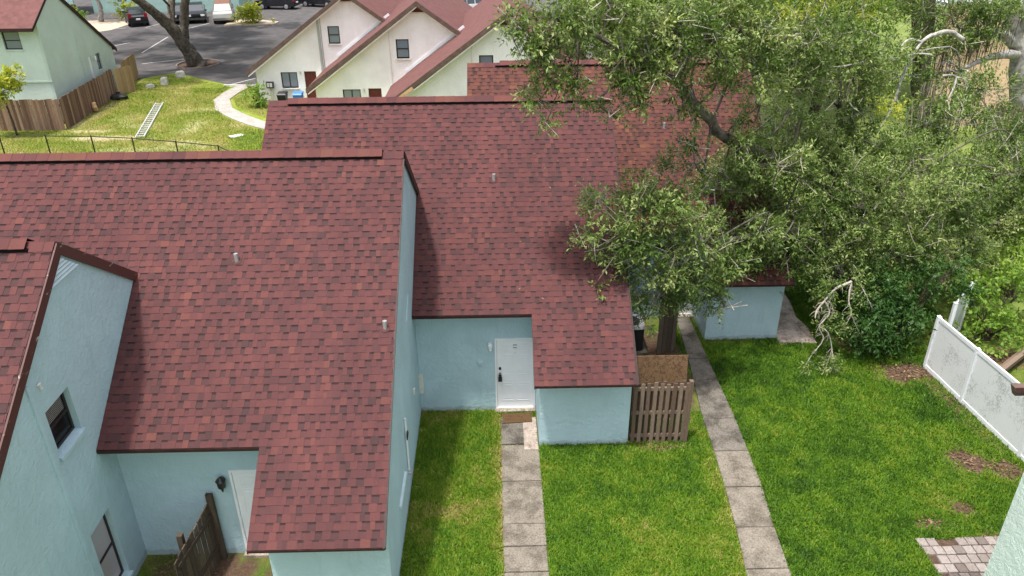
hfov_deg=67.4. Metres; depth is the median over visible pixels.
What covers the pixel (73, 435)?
window
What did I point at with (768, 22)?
background tree
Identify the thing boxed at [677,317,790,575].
side path
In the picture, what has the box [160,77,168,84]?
concrete block
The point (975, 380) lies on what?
vinyl fence
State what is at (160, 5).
teal building
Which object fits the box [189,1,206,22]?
parked car
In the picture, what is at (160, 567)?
yard grass
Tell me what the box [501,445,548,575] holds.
front path
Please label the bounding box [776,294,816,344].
concrete pad
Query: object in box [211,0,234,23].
parked car
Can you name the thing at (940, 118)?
pale oak tree
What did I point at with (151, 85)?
concrete block
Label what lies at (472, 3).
parked car
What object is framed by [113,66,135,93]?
wooden gate
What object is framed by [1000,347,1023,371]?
timber sleeper
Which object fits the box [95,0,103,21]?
palm tree
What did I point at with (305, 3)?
parked car
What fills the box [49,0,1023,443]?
ground
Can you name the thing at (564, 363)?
blue townhouse
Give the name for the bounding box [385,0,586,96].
white townhouse
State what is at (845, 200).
oak tree
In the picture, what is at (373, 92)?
door
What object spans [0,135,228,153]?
chain link fence
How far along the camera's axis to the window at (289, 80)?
48.51 m
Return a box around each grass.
[140,556,204,575]
[233,87,267,116]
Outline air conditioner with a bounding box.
[632,314,646,354]
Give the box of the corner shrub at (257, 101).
[242,80,272,107]
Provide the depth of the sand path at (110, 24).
77.55 m
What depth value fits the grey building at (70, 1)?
82.11 m
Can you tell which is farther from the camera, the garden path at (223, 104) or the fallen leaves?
the garden path at (223, 104)
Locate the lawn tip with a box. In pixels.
[134,73,224,89]
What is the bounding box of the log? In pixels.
[91,102,98,111]
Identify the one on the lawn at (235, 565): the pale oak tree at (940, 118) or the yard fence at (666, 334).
the yard fence at (666, 334)
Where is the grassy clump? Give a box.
[786,279,841,338]
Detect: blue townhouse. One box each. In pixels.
[0,149,423,575]
[0,238,146,575]
[262,94,638,444]
[467,58,794,339]
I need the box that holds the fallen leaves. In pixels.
[516,153,623,302]
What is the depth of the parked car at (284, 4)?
85.93 m
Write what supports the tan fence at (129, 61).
on the lawn tip
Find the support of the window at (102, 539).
in the blue townhouse at (66, 508)
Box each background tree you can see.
[534,0,689,59]
[605,0,849,98]
[761,0,919,113]
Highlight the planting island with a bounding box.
[224,19,278,25]
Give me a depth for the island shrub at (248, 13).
76.33 m
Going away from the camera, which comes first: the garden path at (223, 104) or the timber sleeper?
the timber sleeper
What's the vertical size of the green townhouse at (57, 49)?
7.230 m
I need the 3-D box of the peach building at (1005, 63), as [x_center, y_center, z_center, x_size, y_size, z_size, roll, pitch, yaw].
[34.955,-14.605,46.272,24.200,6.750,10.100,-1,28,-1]
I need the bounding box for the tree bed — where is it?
[176,59,220,69]
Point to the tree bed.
(211, 64)
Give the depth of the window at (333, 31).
47.32 m
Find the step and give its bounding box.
[501,417,537,449]
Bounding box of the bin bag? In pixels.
[110,92,127,100]
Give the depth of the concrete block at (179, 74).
55.21 m
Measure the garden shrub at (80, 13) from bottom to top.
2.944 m
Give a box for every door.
[88,57,94,77]
[232,472,255,540]
[304,71,316,97]
[369,88,381,96]
[497,340,532,406]
[667,255,696,312]
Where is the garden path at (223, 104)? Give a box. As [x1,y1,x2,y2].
[213,86,265,128]
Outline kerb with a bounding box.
[224,84,257,86]
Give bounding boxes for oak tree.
[487,0,1023,376]
[786,0,1023,172]
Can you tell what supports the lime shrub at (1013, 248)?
on the ground at (61, 426)
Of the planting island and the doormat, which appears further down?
the doormat
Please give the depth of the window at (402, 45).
43.10 m
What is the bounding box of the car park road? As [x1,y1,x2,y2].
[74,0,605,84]
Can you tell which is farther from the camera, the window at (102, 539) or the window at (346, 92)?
the window at (346, 92)
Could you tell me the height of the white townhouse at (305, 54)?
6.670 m
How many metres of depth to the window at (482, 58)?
38.71 m
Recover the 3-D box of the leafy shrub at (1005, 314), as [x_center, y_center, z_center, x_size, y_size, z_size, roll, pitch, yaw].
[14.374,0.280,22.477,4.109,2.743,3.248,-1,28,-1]
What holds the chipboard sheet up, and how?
on the lawn at (235, 565)
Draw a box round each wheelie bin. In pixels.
[276,91,287,100]
[292,91,303,97]
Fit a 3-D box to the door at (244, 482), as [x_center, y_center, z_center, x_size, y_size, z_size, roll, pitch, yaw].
[-4.947,4.426,15.294,0.914,2.030,0.053,-1,28,-1]
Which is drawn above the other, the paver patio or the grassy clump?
the grassy clump
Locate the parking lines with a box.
[113,23,254,83]
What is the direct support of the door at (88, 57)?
in the green townhouse at (57, 49)
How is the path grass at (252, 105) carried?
on the back lawn at (246, 112)
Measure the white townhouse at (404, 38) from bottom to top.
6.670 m
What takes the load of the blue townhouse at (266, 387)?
on the lawn at (235, 565)
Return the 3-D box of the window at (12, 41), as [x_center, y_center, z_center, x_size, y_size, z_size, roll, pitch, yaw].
[-27.925,-13.789,42.896,1.050,1.030,0.200,-1,28,-1]
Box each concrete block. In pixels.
[145,83,153,87]
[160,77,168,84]
[175,71,185,77]
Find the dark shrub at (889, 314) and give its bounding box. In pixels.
[814,243,992,361]
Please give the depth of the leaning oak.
56.81 m
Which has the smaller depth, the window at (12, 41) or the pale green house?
the pale green house
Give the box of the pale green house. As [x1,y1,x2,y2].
[983,383,1023,575]
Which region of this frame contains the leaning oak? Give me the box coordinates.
[131,0,209,67]
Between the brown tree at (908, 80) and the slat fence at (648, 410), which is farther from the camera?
the brown tree at (908, 80)
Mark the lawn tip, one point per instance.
(145, 80)
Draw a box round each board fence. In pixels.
[0,69,116,130]
[174,493,227,575]
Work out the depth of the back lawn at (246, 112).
43.50 m
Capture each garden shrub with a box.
[70,4,88,18]
[108,0,135,20]
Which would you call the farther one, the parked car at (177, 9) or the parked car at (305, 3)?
the parked car at (305, 3)
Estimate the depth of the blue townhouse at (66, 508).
12.69 m
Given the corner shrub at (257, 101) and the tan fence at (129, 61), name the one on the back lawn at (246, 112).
the corner shrub at (257, 101)
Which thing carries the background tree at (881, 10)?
on the ground at (61, 426)
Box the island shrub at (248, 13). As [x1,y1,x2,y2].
[228,0,274,23]
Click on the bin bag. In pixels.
(117, 96)
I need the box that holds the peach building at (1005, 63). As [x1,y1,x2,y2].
[928,0,1023,125]
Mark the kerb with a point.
(232, 85)
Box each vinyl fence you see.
[923,315,1023,461]
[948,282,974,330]
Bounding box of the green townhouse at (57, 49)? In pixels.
[0,0,117,120]
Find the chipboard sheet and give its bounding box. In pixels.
[631,355,687,415]
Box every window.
[2,32,23,50]
[45,392,86,461]
[90,514,134,575]
[95,53,101,68]
[281,72,299,89]
[327,26,341,44]
[343,89,360,96]
[396,39,410,59]
[479,55,492,62]
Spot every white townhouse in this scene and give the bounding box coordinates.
[246,0,402,101]
[306,0,472,97]
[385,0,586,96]
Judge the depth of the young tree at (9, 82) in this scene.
40.99 m
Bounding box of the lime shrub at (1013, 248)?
[969,205,1023,297]
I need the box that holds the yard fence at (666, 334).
[656,286,677,353]
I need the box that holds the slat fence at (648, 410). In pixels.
[627,379,693,442]
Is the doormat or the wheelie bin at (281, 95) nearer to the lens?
the doormat
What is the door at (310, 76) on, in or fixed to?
in the white townhouse at (305, 54)
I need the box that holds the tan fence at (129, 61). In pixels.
[120,53,138,80]
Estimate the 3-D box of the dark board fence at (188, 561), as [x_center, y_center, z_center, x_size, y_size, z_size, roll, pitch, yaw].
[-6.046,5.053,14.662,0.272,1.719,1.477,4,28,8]
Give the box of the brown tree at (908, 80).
[774,0,935,171]
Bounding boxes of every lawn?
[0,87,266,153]
[137,235,1023,575]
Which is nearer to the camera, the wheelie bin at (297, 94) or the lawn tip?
the wheelie bin at (297, 94)
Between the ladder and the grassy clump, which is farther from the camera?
the ladder
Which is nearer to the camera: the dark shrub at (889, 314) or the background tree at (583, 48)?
the dark shrub at (889, 314)
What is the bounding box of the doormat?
[502,413,531,423]
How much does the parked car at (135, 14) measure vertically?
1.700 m
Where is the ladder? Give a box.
[135,102,163,137]
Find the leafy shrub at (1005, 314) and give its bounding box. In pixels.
[941,249,1023,358]
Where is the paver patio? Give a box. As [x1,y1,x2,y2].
[915,536,997,575]
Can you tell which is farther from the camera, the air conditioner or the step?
the air conditioner
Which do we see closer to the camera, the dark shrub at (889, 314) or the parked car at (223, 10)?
the dark shrub at (889, 314)
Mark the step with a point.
(525, 434)
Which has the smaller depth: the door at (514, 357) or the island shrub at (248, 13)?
the door at (514, 357)
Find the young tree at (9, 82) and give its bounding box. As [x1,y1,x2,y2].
[0,62,26,136]
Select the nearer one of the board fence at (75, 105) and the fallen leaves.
the fallen leaves
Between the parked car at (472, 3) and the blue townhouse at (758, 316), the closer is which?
the blue townhouse at (758, 316)
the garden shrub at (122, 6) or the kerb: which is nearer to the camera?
the kerb
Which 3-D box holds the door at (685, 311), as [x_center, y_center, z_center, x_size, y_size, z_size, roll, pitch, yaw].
[5.186,-0.109,23.830,0.914,2.030,0.053,-1,28,-1]
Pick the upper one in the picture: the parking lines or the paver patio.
the parking lines
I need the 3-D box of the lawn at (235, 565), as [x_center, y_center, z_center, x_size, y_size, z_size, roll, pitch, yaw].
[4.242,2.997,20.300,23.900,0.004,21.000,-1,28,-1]
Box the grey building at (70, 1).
[65,0,74,4]
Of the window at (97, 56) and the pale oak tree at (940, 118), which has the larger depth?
the window at (97, 56)
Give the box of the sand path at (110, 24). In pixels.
[88,19,127,31]
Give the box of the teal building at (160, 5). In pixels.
[91,0,252,12]
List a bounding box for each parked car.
[122,6,148,25]
[175,2,191,22]
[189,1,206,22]
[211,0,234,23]
[254,0,299,9]
[299,0,331,6]
[463,0,481,6]

